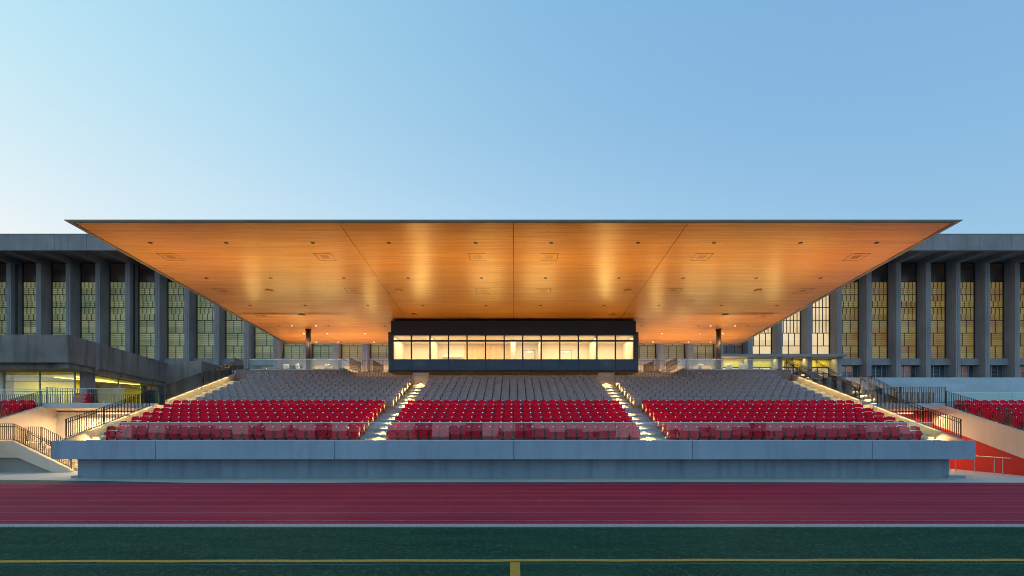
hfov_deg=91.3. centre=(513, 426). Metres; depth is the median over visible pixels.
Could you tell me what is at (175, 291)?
window
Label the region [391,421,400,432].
red seat
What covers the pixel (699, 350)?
window
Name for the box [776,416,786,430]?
red seat
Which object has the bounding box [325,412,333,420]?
red seat
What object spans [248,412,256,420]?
red seat
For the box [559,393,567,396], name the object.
grey seat
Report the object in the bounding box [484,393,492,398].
grey seat
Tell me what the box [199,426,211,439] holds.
red seat
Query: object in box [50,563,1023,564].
blue line marking
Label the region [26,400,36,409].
red seat
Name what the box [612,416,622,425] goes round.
red seat
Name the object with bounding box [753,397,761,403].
grey seat
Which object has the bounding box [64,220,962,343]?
canopy
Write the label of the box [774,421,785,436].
red seat
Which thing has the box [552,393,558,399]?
grey seat
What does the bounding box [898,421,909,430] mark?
red seat
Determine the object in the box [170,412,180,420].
red seat
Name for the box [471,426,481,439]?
red seat
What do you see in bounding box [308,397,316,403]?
grey seat
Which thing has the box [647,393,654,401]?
grey seat
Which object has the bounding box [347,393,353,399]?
grey seat
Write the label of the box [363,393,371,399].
grey seat
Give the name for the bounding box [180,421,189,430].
red seat
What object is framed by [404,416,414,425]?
red seat
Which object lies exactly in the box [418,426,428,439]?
red seat
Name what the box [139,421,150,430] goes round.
red seat
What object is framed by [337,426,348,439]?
red seat
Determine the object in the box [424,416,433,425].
red seat
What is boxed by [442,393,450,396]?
grey seat
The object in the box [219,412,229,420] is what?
red seat
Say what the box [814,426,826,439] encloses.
red seat
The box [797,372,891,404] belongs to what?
stair
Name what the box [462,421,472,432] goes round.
red seat
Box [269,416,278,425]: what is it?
red seat
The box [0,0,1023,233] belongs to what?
sky
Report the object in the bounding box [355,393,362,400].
grey seat
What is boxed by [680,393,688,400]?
grey seat
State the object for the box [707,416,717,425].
red seat
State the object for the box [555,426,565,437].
red seat
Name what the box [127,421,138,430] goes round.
red seat
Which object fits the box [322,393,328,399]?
grey seat
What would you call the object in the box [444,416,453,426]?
red seat
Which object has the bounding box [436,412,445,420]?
red seat
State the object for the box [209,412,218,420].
red seat
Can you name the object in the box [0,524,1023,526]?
kerb
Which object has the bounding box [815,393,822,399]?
grey seat
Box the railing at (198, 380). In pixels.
[166,362,233,401]
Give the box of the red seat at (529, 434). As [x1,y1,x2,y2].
[525,426,534,439]
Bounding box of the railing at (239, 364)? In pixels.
[234,357,242,369]
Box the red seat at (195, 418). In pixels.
[190,416,199,425]
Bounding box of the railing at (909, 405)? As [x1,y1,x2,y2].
[876,390,961,438]
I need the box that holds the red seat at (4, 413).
[0,408,8,417]
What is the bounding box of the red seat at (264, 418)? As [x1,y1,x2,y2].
[259,416,268,425]
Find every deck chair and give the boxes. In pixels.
[283,364,289,368]
[726,364,731,368]
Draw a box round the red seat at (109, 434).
[104,426,117,439]
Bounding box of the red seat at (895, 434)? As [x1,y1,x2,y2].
[889,426,901,439]
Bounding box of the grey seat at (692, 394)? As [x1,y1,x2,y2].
[689,393,696,396]
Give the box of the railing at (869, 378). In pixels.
[816,360,898,402]
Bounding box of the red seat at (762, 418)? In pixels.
[757,416,766,425]
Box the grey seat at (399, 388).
[395,387,402,396]
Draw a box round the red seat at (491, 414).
[485,412,493,420]
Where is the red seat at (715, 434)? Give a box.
[709,426,720,439]
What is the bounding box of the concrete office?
[0,335,228,410]
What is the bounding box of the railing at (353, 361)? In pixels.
[349,358,360,371]
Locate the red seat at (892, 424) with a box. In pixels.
[886,421,899,430]
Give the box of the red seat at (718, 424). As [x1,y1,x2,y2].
[713,421,723,430]
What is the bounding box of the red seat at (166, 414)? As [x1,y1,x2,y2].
[160,412,170,420]
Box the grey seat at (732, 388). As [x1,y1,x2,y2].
[728,387,735,393]
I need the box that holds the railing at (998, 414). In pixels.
[945,391,1023,429]
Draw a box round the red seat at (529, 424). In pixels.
[524,421,533,436]
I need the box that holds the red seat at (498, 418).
[494,416,503,425]
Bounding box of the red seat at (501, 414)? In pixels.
[494,412,503,425]
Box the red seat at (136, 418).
[129,416,141,425]
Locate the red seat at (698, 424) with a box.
[694,421,703,430]
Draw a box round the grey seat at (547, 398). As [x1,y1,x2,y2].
[543,397,551,404]
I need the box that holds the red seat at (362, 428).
[354,421,364,433]
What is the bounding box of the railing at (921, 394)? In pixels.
[900,387,945,402]
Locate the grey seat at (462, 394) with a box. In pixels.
[459,393,466,396]
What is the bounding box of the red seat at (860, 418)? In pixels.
[855,416,866,425]
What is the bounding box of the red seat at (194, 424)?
[190,421,201,430]
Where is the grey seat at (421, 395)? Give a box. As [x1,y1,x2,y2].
[417,393,425,396]
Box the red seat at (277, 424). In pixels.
[272,421,281,430]
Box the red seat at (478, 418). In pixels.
[474,416,483,430]
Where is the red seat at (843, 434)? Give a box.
[835,426,848,439]
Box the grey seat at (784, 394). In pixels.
[780,393,788,396]
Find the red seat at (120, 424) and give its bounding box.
[118,421,128,430]
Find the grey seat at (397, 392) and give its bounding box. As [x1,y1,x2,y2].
[392,390,399,401]
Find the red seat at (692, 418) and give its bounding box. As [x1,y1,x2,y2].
[687,416,697,425]
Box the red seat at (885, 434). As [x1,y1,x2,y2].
[877,426,890,439]
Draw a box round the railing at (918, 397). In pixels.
[902,392,933,402]
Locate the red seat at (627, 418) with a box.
[623,416,631,425]
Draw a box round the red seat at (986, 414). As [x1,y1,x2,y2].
[979,408,992,419]
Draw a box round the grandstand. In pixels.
[51,368,974,477]
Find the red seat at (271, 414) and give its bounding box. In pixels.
[267,412,276,425]
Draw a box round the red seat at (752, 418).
[748,416,757,425]
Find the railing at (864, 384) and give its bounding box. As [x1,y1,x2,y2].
[860,378,877,389]
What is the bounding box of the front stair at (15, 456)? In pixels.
[0,441,77,471]
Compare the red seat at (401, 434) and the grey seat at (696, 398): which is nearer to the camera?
the red seat at (401, 434)
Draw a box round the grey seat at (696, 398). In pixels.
[693,397,701,403]
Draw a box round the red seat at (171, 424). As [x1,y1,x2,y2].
[169,421,179,430]
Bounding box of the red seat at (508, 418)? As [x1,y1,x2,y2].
[504,416,512,425]
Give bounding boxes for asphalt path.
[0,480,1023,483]
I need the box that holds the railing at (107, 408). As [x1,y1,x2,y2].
[65,390,149,438]
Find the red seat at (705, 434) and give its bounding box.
[699,426,710,439]
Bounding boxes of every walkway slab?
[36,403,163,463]
[863,403,952,426]
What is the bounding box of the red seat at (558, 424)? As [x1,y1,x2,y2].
[554,421,564,432]
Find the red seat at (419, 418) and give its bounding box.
[414,416,424,425]
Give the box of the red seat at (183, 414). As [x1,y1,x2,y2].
[180,412,189,420]
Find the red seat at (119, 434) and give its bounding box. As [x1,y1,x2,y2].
[115,426,126,439]
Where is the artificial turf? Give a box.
[0,527,1023,575]
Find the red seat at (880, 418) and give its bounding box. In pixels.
[875,416,887,425]
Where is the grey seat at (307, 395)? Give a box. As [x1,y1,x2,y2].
[305,393,312,399]
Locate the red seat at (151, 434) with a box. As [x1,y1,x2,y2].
[146,426,159,439]
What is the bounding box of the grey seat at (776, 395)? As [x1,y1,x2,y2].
[773,393,780,399]
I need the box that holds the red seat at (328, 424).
[323,421,332,432]
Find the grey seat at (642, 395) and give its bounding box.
[638,393,646,400]
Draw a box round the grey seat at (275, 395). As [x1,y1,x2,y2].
[271,393,279,396]
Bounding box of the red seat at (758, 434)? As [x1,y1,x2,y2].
[751,426,763,439]
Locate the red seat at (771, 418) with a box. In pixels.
[766,416,776,425]
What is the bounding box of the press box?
[388,321,638,374]
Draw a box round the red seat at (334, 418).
[329,416,338,425]
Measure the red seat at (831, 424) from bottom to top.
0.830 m
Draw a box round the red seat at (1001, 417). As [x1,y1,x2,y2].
[994,412,1005,424]
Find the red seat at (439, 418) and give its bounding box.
[434,416,443,425]
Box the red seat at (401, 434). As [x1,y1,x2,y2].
[397,426,407,439]
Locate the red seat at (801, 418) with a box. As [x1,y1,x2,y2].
[797,416,806,425]
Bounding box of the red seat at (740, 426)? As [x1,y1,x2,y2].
[735,421,744,431]
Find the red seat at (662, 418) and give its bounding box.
[658,416,667,428]
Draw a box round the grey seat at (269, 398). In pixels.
[265,397,273,403]
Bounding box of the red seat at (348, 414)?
[344,412,353,420]
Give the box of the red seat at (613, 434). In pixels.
[608,426,618,439]
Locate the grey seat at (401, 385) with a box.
[397,384,404,392]
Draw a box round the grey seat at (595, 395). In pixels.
[593,393,600,398]
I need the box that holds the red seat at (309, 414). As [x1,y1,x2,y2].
[305,412,315,420]
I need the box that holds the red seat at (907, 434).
[898,426,911,439]
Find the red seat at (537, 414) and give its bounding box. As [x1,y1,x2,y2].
[533,412,541,420]
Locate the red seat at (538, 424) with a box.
[534,421,543,432]
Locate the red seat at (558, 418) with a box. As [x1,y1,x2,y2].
[553,416,562,425]
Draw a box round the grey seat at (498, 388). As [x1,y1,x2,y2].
[493,387,501,395]
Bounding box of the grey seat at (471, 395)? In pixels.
[467,393,475,396]
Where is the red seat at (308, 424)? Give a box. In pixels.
[303,421,313,431]
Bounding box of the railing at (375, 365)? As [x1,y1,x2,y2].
[362,360,387,371]
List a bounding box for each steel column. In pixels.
[305,329,310,368]
[716,329,721,368]
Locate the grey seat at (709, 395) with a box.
[705,393,713,396]
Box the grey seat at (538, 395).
[534,393,542,399]
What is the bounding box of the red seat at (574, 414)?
[571,412,580,421]
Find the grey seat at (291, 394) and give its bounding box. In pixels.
[288,393,296,396]
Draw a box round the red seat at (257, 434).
[252,426,263,439]
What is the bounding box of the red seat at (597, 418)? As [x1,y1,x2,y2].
[592,416,602,425]
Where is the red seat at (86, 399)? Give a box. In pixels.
[81,393,92,402]
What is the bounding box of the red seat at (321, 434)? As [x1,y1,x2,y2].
[316,426,327,439]
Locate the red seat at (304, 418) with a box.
[299,416,309,425]
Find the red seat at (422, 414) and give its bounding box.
[417,412,426,420]
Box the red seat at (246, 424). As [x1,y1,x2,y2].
[241,421,252,436]
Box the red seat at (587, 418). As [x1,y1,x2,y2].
[583,416,592,425]
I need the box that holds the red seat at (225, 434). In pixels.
[221,426,233,439]
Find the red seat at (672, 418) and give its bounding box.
[668,416,677,425]
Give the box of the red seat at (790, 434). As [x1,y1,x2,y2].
[784,426,795,439]
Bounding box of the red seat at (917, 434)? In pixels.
[910,426,922,439]
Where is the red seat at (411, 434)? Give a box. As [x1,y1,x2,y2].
[407,426,418,439]
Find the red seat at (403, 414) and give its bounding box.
[398,412,407,420]
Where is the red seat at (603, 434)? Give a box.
[598,426,608,437]
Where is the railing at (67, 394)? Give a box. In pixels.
[46,387,97,402]
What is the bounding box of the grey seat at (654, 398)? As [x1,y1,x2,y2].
[650,397,658,403]
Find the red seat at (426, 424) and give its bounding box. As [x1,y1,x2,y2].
[421,421,431,430]
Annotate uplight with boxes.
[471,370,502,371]
[524,370,556,371]
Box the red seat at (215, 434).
[210,426,221,439]
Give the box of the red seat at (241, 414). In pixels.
[238,412,248,420]
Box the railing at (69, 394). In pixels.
[0,394,173,404]
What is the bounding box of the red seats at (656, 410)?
[152,400,885,425]
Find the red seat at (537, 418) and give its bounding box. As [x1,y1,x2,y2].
[533,416,542,426]
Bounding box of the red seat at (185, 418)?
[180,416,189,425]
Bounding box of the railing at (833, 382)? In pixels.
[788,361,860,397]
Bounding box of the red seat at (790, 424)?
[786,421,795,430]
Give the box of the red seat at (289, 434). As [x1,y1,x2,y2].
[284,426,296,439]
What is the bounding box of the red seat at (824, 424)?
[815,421,826,430]
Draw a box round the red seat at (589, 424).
[585,421,594,432]
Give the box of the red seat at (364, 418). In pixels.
[359,416,368,428]
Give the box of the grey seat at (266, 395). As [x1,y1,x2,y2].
[263,393,270,399]
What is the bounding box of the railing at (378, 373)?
[341,370,410,376]
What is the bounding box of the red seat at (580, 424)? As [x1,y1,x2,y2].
[575,421,584,432]
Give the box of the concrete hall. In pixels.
[0,234,1023,404]
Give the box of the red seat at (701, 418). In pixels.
[697,416,707,425]
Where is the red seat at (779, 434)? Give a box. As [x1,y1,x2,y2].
[772,426,784,439]
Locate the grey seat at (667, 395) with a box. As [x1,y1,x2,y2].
[663,393,671,400]
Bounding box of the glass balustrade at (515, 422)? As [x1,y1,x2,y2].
[98,422,932,440]
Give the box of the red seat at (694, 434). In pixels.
[688,426,699,439]
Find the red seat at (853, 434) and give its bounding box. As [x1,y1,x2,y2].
[847,426,858,439]
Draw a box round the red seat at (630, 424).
[625,421,635,432]
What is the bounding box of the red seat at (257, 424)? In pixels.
[251,421,262,430]
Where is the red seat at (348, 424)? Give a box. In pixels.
[343,421,353,430]
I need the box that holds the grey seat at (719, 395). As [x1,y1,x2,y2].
[714,393,721,399]
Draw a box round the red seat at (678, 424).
[673,421,682,430]
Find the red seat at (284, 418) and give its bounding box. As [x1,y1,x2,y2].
[279,416,288,425]
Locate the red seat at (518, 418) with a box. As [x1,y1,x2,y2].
[513,416,522,425]
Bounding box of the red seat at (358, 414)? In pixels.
[354,412,363,420]
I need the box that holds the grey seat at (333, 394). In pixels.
[330,393,337,400]
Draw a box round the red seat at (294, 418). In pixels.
[289,416,298,425]
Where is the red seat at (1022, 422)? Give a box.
[1018,416,1023,427]
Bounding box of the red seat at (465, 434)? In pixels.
[460,426,470,437]
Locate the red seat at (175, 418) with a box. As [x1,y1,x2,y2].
[170,416,180,425]
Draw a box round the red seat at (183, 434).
[178,426,190,439]
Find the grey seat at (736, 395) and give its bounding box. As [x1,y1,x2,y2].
[730,393,738,399]
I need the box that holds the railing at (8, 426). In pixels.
[0,424,71,468]
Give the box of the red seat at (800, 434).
[793,426,805,439]
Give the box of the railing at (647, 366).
[643,361,653,370]
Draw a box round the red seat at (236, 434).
[231,426,242,439]
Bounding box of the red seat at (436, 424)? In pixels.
[432,421,441,430]
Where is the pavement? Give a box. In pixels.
[0,469,1023,482]
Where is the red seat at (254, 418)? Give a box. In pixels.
[250,416,259,425]
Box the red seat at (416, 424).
[411,421,421,432]
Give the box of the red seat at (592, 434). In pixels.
[587,426,597,439]
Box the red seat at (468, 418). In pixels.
[464,416,473,430]
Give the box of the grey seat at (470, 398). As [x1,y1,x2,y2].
[466,397,474,404]
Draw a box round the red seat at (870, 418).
[865,416,877,425]
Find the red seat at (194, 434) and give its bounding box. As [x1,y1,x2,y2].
[189,426,200,439]
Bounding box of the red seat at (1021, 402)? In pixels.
[1017,400,1023,407]
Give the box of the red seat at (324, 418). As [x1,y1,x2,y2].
[319,416,329,425]
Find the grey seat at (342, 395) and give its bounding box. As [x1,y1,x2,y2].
[338,393,346,396]
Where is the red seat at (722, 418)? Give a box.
[718,416,727,425]
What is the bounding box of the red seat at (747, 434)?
[741,426,752,439]
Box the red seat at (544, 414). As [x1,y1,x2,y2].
[542,412,551,425]
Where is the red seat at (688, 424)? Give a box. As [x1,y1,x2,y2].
[683,421,693,431]
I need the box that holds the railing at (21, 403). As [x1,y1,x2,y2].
[0,391,41,416]
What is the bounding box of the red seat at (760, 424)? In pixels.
[755,421,764,435]
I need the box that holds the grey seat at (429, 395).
[426,393,432,399]
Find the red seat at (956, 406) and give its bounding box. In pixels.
[954,400,965,411]
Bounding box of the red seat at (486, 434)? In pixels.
[482,426,491,437]
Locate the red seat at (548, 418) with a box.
[543,416,552,430]
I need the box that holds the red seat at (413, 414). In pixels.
[408,412,417,420]
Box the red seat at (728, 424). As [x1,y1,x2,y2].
[723,421,734,430]
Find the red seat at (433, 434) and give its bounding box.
[429,426,439,439]
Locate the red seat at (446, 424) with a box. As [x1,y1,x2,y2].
[442,421,451,431]
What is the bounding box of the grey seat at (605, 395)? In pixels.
[601,393,609,396]
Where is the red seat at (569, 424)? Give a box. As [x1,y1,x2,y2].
[564,421,574,430]
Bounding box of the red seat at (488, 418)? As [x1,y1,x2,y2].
[484,416,493,426]
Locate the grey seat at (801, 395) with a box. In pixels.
[797,393,805,399]
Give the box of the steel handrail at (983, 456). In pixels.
[949,456,1010,475]
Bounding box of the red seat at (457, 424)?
[452,421,462,430]
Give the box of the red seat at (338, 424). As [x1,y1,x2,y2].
[333,421,342,430]
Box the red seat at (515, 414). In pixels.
[513,412,522,420]
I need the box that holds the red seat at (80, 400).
[73,393,82,402]
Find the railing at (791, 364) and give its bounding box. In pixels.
[785,357,792,370]
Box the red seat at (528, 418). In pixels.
[523,416,532,426]
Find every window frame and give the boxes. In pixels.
[846,366,857,376]
[874,366,886,376]
[903,366,915,376]
[932,366,944,376]
[961,366,973,376]
[990,366,1002,376]
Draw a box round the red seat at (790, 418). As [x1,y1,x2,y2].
[786,416,796,430]
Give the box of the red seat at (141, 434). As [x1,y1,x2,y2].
[136,426,147,439]
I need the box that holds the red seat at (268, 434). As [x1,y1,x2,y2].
[263,426,275,439]
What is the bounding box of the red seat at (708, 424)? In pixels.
[704,421,713,430]
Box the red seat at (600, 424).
[595,421,604,431]
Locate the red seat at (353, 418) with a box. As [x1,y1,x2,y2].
[349,416,358,425]
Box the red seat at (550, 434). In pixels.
[545,426,555,439]
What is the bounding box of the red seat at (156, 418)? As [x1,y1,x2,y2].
[149,416,161,425]
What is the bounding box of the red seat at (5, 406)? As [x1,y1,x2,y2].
[3,404,12,413]
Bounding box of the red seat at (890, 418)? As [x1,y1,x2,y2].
[886,416,897,425]
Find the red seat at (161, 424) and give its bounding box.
[159,421,169,430]
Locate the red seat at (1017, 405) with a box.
[1012,404,1023,411]
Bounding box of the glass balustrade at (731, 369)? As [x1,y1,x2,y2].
[677,369,776,369]
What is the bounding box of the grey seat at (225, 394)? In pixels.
[221,393,229,399]
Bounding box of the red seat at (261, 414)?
[257,412,267,420]
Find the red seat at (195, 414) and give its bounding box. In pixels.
[190,412,200,420]
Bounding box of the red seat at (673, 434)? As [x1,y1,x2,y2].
[667,426,678,439]
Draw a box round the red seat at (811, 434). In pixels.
[805,426,816,439]
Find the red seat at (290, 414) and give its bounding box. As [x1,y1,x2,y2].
[286,412,296,420]
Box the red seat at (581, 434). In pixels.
[577,426,587,437]
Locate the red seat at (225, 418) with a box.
[220,416,230,425]
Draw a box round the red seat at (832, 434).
[826,426,837,439]
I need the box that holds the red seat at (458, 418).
[454,416,463,426]
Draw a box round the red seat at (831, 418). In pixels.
[827,416,836,425]
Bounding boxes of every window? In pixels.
[0,264,5,334]
[4,372,75,402]
[23,264,35,334]
[52,264,65,334]
[81,264,94,341]
[95,375,159,404]
[110,264,124,350]
[139,264,154,357]
[168,279,183,357]
[197,295,213,357]
[226,311,243,357]
[255,327,272,357]
[284,343,302,357]
[313,344,332,357]
[342,344,361,357]
[371,344,387,357]
[393,334,410,359]
[411,334,429,359]
[430,334,447,359]
[448,334,466,359]
[467,334,485,359]
[486,334,503,359]
[504,334,522,359]
[523,334,540,359]
[541,334,559,359]
[560,334,577,359]
[578,334,596,359]
[597,334,615,359]
[616,334,633,359]
[639,344,655,357]
[664,344,684,357]
[693,344,713,357]
[723,343,742,353]
[753,327,771,353]
[782,311,800,353]
[812,295,829,353]
[842,279,858,357]
[871,263,887,357]
[901,263,916,357]
[931,263,945,357]
[960,263,974,357]
[990,263,1003,357]
[1020,264,1023,357]
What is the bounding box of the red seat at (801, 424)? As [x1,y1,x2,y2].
[796,421,805,436]
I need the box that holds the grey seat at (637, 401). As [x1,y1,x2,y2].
[633,397,641,408]
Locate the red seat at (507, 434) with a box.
[503,426,512,437]
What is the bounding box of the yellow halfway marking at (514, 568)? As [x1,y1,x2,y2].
[510,562,519,575]
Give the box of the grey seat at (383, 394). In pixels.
[380,393,387,399]
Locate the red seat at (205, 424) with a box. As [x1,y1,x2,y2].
[200,421,211,431]
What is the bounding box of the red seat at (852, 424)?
[847,421,857,430]
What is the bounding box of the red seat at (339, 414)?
[334,412,344,420]
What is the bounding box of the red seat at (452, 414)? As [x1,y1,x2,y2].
[446,412,455,421]
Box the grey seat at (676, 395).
[672,393,679,399]
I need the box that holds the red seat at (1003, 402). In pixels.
[1000,400,1009,407]
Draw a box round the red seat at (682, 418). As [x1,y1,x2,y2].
[678,416,687,425]
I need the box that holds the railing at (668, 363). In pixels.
[666,358,676,371]
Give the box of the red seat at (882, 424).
[876,421,888,430]
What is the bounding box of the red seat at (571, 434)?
[566,426,576,439]
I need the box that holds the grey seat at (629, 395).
[627,390,634,401]
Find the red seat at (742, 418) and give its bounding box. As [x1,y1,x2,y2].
[738,416,747,425]
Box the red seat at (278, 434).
[274,426,284,439]
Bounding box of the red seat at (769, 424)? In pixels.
[764,421,774,430]
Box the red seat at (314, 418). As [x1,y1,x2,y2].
[309,416,319,425]
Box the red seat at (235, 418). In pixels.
[230,416,240,430]
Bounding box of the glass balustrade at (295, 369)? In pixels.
[250,369,349,369]
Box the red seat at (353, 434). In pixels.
[348,426,359,439]
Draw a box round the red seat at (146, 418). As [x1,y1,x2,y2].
[139,416,151,425]
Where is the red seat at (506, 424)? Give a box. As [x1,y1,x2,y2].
[503,421,512,436]
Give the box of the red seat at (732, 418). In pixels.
[728,416,737,425]
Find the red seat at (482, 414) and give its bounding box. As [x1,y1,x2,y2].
[475,412,484,425]
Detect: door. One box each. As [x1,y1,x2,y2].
[523,350,534,358]
[560,350,571,358]
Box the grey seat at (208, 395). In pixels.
[204,393,211,399]
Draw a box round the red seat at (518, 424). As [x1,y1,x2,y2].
[513,421,523,430]
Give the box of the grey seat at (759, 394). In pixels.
[755,393,763,399]
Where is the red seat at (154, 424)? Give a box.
[148,421,160,430]
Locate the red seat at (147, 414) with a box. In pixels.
[142,412,152,420]
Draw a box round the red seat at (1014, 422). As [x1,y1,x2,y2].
[1008,416,1021,429]
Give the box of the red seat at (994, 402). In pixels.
[991,400,1000,407]
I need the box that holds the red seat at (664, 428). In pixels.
[662,421,672,433]
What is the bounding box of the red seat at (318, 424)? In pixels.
[313,421,323,430]
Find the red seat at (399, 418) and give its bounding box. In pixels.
[394,416,404,425]
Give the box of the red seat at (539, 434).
[534,426,544,437]
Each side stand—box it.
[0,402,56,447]
[932,402,1023,475]
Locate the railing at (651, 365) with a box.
[638,360,664,371]
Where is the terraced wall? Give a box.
[837,377,1023,410]
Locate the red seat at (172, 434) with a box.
[168,426,179,439]
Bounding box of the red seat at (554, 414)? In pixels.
[552,412,561,420]
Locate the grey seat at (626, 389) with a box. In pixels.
[624,387,631,396]
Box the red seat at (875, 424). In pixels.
[867,421,878,430]
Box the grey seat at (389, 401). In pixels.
[385,397,393,408]
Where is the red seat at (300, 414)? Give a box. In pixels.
[296,412,304,420]
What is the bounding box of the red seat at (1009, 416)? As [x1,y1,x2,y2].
[1005,412,1014,422]
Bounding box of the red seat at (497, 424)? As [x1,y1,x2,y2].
[493,421,502,430]
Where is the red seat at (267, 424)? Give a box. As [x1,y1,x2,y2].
[262,421,272,431]
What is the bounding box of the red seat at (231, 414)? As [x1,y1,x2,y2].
[228,412,237,420]
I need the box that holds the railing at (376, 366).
[373,361,381,370]
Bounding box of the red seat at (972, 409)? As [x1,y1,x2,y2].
[966,404,978,415]
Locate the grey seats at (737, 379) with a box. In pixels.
[233,372,799,392]
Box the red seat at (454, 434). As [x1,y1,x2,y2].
[450,426,460,439]
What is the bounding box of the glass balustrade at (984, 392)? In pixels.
[942,392,1023,392]
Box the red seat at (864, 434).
[856,426,869,439]
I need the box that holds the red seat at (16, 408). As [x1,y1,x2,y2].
[12,404,22,413]
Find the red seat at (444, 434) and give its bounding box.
[439,426,449,437]
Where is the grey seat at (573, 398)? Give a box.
[569,397,577,403]
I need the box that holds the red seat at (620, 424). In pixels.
[615,421,625,430]
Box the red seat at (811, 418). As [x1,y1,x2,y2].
[807,416,816,425]
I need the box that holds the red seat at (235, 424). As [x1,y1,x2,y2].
[231,421,240,436]
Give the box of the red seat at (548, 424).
[544,421,553,434]
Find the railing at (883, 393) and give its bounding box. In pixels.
[861,387,899,402]
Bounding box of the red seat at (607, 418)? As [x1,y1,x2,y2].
[602,416,612,425]
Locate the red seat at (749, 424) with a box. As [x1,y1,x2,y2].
[745,421,754,430]
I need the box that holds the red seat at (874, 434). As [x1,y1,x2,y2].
[868,426,879,439]
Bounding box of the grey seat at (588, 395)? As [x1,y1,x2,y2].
[584,393,592,396]
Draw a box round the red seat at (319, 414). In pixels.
[315,412,324,420]
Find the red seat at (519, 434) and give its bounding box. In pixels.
[513,426,523,439]
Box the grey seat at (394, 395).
[388,393,396,404]
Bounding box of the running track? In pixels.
[0,485,1023,523]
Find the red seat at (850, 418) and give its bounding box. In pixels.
[845,416,856,425]
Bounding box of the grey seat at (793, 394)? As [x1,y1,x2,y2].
[790,393,796,399]
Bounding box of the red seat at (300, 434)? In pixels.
[295,426,306,439]
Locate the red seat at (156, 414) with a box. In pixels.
[151,412,161,420]
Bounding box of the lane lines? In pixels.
[0,484,1023,520]
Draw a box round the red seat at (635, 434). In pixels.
[629,426,640,439]
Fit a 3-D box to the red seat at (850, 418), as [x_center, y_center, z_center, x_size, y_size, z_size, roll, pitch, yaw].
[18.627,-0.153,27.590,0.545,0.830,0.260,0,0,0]
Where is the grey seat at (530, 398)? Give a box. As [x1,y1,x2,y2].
[526,397,533,404]
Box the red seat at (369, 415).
[363,412,372,423]
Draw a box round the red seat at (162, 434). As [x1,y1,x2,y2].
[157,426,168,439]
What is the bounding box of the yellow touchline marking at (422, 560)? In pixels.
[0,559,1023,562]
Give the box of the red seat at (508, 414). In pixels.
[504,412,512,420]
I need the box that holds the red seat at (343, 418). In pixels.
[339,416,348,425]
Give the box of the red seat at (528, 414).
[524,412,532,425]
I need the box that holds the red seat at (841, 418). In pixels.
[836,416,846,425]
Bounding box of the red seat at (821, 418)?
[817,416,826,425]
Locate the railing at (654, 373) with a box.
[625,370,680,376]
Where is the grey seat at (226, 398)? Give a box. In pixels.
[222,397,230,403]
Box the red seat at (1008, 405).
[1003,404,1013,411]
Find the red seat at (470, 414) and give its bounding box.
[465,412,474,420]
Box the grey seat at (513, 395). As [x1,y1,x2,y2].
[509,393,517,396]
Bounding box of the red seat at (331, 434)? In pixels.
[327,426,338,439]
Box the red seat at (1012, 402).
[1008,400,1018,407]
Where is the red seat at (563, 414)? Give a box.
[561,412,570,421]
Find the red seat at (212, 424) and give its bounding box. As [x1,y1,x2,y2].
[211,421,220,430]
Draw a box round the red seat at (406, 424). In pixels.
[401,421,411,430]
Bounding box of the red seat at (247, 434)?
[242,426,254,439]
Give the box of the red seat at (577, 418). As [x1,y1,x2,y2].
[573,416,582,426]
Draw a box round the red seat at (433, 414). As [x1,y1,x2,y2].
[427,412,436,420]
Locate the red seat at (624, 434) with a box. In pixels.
[619,426,629,437]
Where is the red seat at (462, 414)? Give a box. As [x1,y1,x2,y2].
[456,412,465,420]
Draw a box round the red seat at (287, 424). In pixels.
[282,421,291,431]
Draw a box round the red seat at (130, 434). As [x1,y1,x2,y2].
[125,426,138,439]
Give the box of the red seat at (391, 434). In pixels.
[386,426,397,438]
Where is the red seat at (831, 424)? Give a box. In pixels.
[825,421,836,430]
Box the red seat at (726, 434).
[720,426,731,439]
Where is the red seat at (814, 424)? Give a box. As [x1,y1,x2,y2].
[806,421,815,430]
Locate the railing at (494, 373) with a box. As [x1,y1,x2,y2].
[458,370,595,376]
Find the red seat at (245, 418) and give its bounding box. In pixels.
[240,416,250,430]
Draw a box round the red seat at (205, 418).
[200,416,209,425]
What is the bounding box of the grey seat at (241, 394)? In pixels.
[238,393,245,399]
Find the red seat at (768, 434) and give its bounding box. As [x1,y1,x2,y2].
[763,426,773,439]
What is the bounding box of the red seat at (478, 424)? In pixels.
[473,421,482,436]
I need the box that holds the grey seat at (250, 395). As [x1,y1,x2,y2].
[246,393,254,399]
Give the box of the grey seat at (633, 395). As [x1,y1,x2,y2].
[630,393,637,404]
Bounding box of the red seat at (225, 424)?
[221,421,230,430]
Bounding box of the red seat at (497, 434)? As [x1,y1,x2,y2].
[492,426,502,439]
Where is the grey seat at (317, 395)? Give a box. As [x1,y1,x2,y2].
[313,393,321,396]
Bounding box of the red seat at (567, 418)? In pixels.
[563,416,572,427]
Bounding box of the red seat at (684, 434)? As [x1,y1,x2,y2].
[678,426,689,439]
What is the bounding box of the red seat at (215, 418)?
[210,416,220,425]
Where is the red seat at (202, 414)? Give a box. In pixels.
[200,412,209,420]
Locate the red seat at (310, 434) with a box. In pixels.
[305,426,317,439]
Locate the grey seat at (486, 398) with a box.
[483,397,491,404]
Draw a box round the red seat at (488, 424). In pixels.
[483,421,491,432]
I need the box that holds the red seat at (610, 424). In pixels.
[605,421,615,430]
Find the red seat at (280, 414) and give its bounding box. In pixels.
[277,412,285,420]
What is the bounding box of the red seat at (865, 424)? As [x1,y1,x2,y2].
[857,421,867,431]
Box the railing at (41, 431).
[26,427,77,459]
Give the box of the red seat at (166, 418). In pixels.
[160,416,171,425]
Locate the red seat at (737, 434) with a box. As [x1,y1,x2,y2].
[730,426,742,439]
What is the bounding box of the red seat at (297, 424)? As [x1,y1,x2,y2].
[292,421,302,430]
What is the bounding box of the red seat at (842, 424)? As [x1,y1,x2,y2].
[835,421,846,430]
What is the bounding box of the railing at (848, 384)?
[793,362,859,398]

